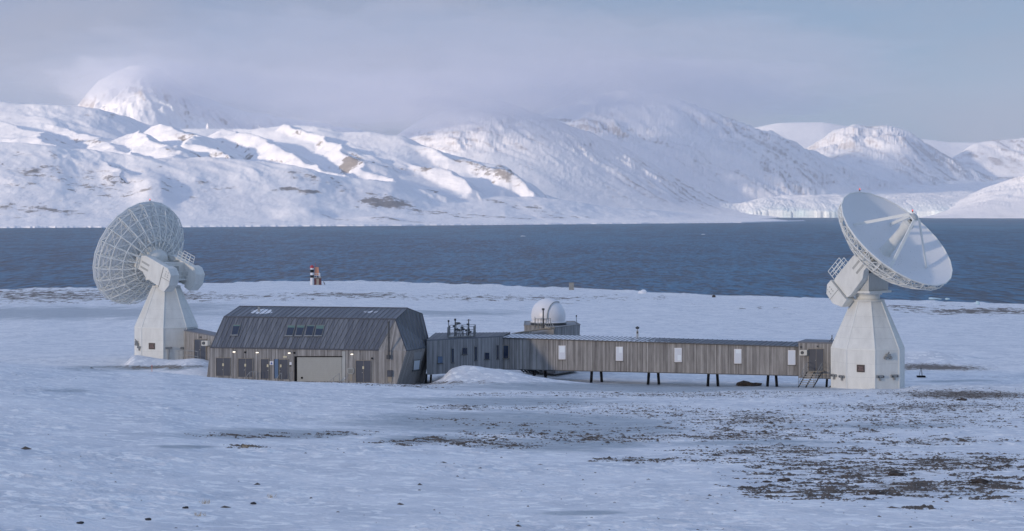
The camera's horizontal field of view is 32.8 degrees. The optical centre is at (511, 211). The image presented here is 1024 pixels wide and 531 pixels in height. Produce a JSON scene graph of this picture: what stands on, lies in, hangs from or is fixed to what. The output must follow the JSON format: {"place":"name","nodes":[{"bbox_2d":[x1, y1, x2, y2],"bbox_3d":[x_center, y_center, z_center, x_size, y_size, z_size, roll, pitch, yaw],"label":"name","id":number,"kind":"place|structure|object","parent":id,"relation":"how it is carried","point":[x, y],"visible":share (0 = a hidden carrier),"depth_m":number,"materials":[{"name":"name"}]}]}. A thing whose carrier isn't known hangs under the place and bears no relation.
{"place":"outdoors","nodes":[
{"label":"outdoors","id":0,"kind":"place"},
{"bbox_2d":[78,65,364,131],"bbox_3d":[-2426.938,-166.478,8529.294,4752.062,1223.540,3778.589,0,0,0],"label":"mountain","id":1,"kind":"structure","parent":0,"point":[149,95],"depth_m":8784.72,"materials":[{"name":"white snow"}]},
{"bbox_2d":[0,102,803,227],"bbox_3d":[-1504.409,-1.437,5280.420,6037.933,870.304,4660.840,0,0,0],"label":"hills","id":2,"kind":"structure","parent":0,"point":[71,167],"depth_m":4405.21,"materials":[{"name":"white snow"}]},
{"bbox_2d":[0,280,1023,530],"bbox_3d":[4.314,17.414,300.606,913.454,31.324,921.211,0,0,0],"label":"ground","id":3,"kind":"structure","parent":0,"point":[122,446],"depth_m":104.64,"materials":[{"name":"white snow"}]},
{"bbox_2d":[93,199,204,359],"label":"radio telescope","id":4,"kind":"object","parent":3,"relation":"on","point":[137,253],"visible":1,"depth_m":207.98,"materials":[{"name":"white paint"}]},
{"bbox_2d":[183,328,216,360],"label":"annexe","id":5,"kind":"structure","parent":3,"relation":"on","point":[197,343],"depth_m":201.88,"materials":[{"name":"wood"}]},
{"bbox_2d":[194,339,206,359],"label":"door","id":6,"kind":"structure","parent":5,"relation":"in","point":[202,354],"depth_m":200.98,"materials":[{"name":"metal"}]},
{"bbox_2d":[194,444,276,516],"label":"grass","id":7,"kind":"structure","parent":3,"relation":"on","point":[242,446],"depth_m":66.71,"materials":[{"name":"beige plant"}]},
{"bbox_2d":[310,265,321,284],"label":"beacon","id":8,"kind":"object","parent":3,"relation":"on","point":[315,280],"visible":0.98,"depth_m":607.94,"materials":[{"name":"white paint"}]},
{"bbox_2d":[207,306,427,383],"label":"garage building","id":9,"kind":"structure","parent":3,"relation":"on","point":[384,345],"depth_m":181.01,"materials":[{"name":"wood"}]},
{"bbox_2d":[216,358,230,375],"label":"door","id":10,"kind":"structure","parent":9,"relation":"in","point":[223,365],"depth_m":181.70,"materials":[{"name":"metal"}]},
{"bbox_2d":[238,358,252,376],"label":"door","id":11,"kind":"structure","parent":9,"relation":"in","point":[245,365],"depth_m":181.21,"materials":[{"name":"metal"}]},
{"bbox_2d":[260,359,268,378],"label":"door","id":12,"kind":"structure","parent":9,"relation":"in","point":[264,363],"depth_m":180.81,"materials":[{"name":"metal"}]},
{"bbox_2d":[279,359,287,378],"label":"door","id":13,"kind":"structure","parent":9,"relation":"in","point":[283,363],"depth_m":180.46,"materials":[{"name":"metal"}]},
{"bbox_2d":[294,356,341,381],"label":"roller door","id":14,"kind":"structure","parent":9,"relation":"in","point":[306,368],"depth_m":179.76,"materials":[{"name":"paint"}]},
{"bbox_2d":[355,360,370,381],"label":"door","id":15,"kind":"structure","parent":9,"relation":"in","point":[362,367],"depth_m":178.79,"materials":[{"name":"metal"}]},
{"bbox_2d":[412,360,420,371],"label":"window","id":16,"kind":"structure","parent":9,"relation":"in","point":[416,363],"depth_m":185.42,"materials":[{"name":"glass"}]},
{"bbox_2d":[425,332,509,382],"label":"laboratory wing","id":17,"kind":"structure","parent":3,"relation":"on","point":[445,354],"depth_m":191.17,"materials":[{"name":"grey wood"}]},
{"bbox_2d":[437,356,443,363],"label":"window","id":18,"kind":"structure","parent":17,"relation":"in","point":[439,358],"depth_m":188.89,"materials":[{"name":"glass"}]},
{"bbox_2d":[451,348,453,362],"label":"window","id":19,"kind":"structure","parent":17,"relation":"in","point":[452,349],"depth_m":189.91,"materials":[{"name":"glass"}]},
{"bbox_2d":[447,322,475,337],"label":"measuring platform","id":20,"kind":"structure","parent":17,"relation":"on","point":[461,329],"depth_m":192.14,"materials":[{"name":"metal"}]},
{"bbox_2d":[462,348,467,354],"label":"window","id":21,"kind":"structure","parent":17,"relation":"in","point":[464,350],"depth_m":190.84,"materials":[{"name":"glass"}]},
{"bbox_2d":[474,347,477,360],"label":"window","id":22,"kind":"structure","parent":17,"relation":"in","point":[475,348],"depth_m":191.73,"materials":[{"name":"glass"}]},
{"bbox_2d":[484,352,489,359],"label":"window","id":23,"kind":"structure","parent":17,"relation":"in","point":[486,354],"depth_m":192.62,"materials":[{"name":"glass"}]},
{"bbox_2d":[496,345,498,358],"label":"window","id":24,"kind":"structure","parent":17,"relation":"in","point":[497,346],"depth_m":193.51,"materials":[{"name":"glass"}]},
{"bbox_2d":[513,321,580,373],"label":"observation deck","id":25,"kind":"structure","parent":3,"relation":"on","point":[571,328],"depth_m":199.80,"materials":[{"name":"metal"}]},
{"bbox_2d":[542,308,544,327],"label":"instrument mast","id":26,"kind":"object","parent":25,"relation":"on","point":[543,309],"visible":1,"depth_m":198.34,"materials":[{"name":"metal"}]},
{"bbox_2d":[535,318,553,327],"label":"platform railing","id":27,"kind":"object","parent":25,"relation":"on","point":[548,323],"visible":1,"depth_m":198.17,"materials":[{"name":"metal"}]},
{"bbox_2d":[530,298,566,325],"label":"observatory dome","id":28,"kind":"structure","parent":25,"relation":"on","point":[554,310],"depth_m":201.69,"materials":[{"name":"paint"}]},
{"bbox_2d":[569,282,573,289],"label":"survey pillar","id":29,"kind":"structure","parent":3,"relation":"on","point":[571,285],"depth_m":575.30,"materials":[{"name":"concrete"}]},
{"bbox_2d":[502,333,797,386],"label":"elevated walkway","id":30,"kind":"structure","parent":3,"relation":"on","point":[533,353],"depth_m":187.85,"materials":[{"name":"wood"}]},
{"bbox_2d":[503,345,508,358],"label":"window","id":31,"kind":"structure","parent":30,"relation":"in","point":[505,347],"depth_m":193.91,"materials":[{"name":"blue glass"}]},
{"bbox_2d":[558,346,565,359],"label":"window","id":32,"kind":"structure","parent":30,"relation":"in","point":[562,349],"depth_m":191.30,"materials":[{"name":"glass"}]},
{"bbox_2d":[616,347,622,360],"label":"window","id":33,"kind":"structure","parent":30,"relation":"in","point":[619,350],"depth_m":188.80,"materials":[{"name":"glass"}]},
{"bbox_2d":[674,348,681,362],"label":"window","id":34,"kind":"structure","parent":30,"relation":"in","point":[677,351],"depth_m":186.24,"materials":[{"name":"glass"}]},
{"bbox_2d":[734,349,741,363],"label":"window","id":35,"kind":"structure","parent":30,"relation":"in","point":[737,352],"depth_m":183.75,"materials":[{"name":"glass"}]},
{"bbox_2d":[788,350,795,364],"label":"window","id":36,"kind":"structure","parent":30,"relation":"in","point":[791,353],"depth_m":181.54,"materials":[{"name":"glass"}]},
{"bbox_2d":[736,380,761,385],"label":"gravel heap","id":37,"kind":"object","parent":3,"relation":"on","point":[744,383],"visible":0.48,"depth_m":186.53,"materials":[{"name":"gravel"}]},
{"bbox_2d":[777,478,790,481],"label":"hummock","id":38,"kind":"object","parent":3,"relation":"on","point":[785,479],"visible":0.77,"depth_m":77.17,"materials":[{"name":"soil"}]},
{"bbox_2d":[798,362,823,387],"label":"stairs","id":39,"kind":"structure","parent":3,"relation":"on","point":[813,380],"depth_m":178.54,"materials":[{"name":"metal"}]},
{"bbox_2d":[798,339,832,386],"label":"entrance block","id":40,"kind":"structure","parent":3,"relation":"on","point":[815,353],"depth_m":180.42,"materials":[{"name":"wood"}]},
{"bbox_2d":[808,349,823,370],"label":"door","id":41,"kind":"structure","parent":40,"relation":"in","point":[815,356],"depth_m":180.37,"materials":[{"name":"metal"}]},
{"bbox_2d":[826,188,952,388],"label":"radio telescope","id":42,"kind":"object","parent":3,"relation":"on","point":[867,346],"visible":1,"depth_m":175.98,"materials":[{"name":"white paint"}]},
{"bbox_2d":[916,368,925,376],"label":"instrument tripod","id":43,"kind":"object","parent":3,"relation":"on","point":[921,375],"visible":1,"depth_m":196.97,"materials":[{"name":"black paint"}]},
{"bbox_2d":[0,218,1023,303],"bbox_3d":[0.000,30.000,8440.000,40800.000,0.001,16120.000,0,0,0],"label":"water","id":44,"kind":"structure","parent":0,"point":[798,259],"depth_m":1188.07,"materials":[{"name":"blue liquid"}]},
{"bbox_2d":[0,0,1023,142],"label":"sky","id":45,"kind":"structure","parent":0,"point":[939,70],"materials":[{"name":"grey"}]},
{"bbox_2d":[21,367,1023,529],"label":"gravel","id":46,"kind":"structure","parent":0,"point":[913,484],"depth_m":90.14,"materials":[{"name":"gravel"}]},
{"bbox_2d":[868,491,883,494],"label":"hummock","id":47,"kind":"object","parent":46,"relation":"on","point":[875,492],"visible":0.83,"depth_m":71.21,"materials":[{"name":"soil"}]},
{"bbox_2d":[888,471,903,475],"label":"hummock","id":48,"kind":"object","parent":46,"relation":"on","point":[893,473],"visible":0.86,"depth_m":79.19,"materials":[{"name":"soil"}]},
{"bbox_2d":[969,478,988,483],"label":"hummock","id":49,"kind":"object","parent":46,"relation":"on","point":[981,481],"visible":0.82,"depth_m":75.63,"materials":[{"name":"soil"}]},
{"bbox_2d":[398,100,776,217],"bbox_3d":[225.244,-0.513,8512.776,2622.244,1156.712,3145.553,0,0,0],"label":"mountain","id":50,"kind":"structure","parent":0,"point":[545,155],"depth_m":8313.45,"materials":[{"name":"white snow"}]},
{"bbox_2d":[542,86,909,202],"bbox_3d":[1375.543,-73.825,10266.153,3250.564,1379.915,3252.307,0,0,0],"label":"mountain","id":51,"kind":"structure","parent":0,"point":[720,156],"depth_m":9954.25,"materials":[{"name":"white snow"}]},
{"bbox_2d":[715,178,1011,217],"bbox_3d":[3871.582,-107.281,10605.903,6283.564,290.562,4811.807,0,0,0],"label":"glacier","id":52,"kind":"object","parent":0,"point":[920,200],"visible":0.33,"depth_m":8680.49,"materials":[{"name":"white ice"}]},
{"bbox_2d":[754,122,974,157],"bbox_3d":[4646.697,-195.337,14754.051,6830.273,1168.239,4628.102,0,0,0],"label":"mountain","id":53,"kind":"structure","parent":0,"point":[805,135],"depth_m":14817.77,"materials":[{"name":"white snow"}]},
{"bbox_2d":[806,124,1002,184],"bbox_3d":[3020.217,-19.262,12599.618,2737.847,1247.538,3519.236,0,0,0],"label":"mountain","id":54,"kind":"structure","parent":0,"point":[893,155],"depth_m":12138.89,"materials":[{"name":"white snow"}]},
{"bbox_2d":[920,175,1023,217],"bbox_3d":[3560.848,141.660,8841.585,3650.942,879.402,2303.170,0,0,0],"label":"mountain","id":55,"kind":"structure","parent":0,"point":[1004,199],"depth_m":8176.80,"materials":[{"name":"white snow"}]},
{"bbox_2d":[952,138,1023,177],"bbox_3d":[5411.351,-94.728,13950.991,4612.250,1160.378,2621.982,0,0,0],"label":"mountain","id":56,"kind":"structure","parent":0,"point":[1000,158],"depth_m":13103.26,"materials":[{"name":"white snow"}]}
]}

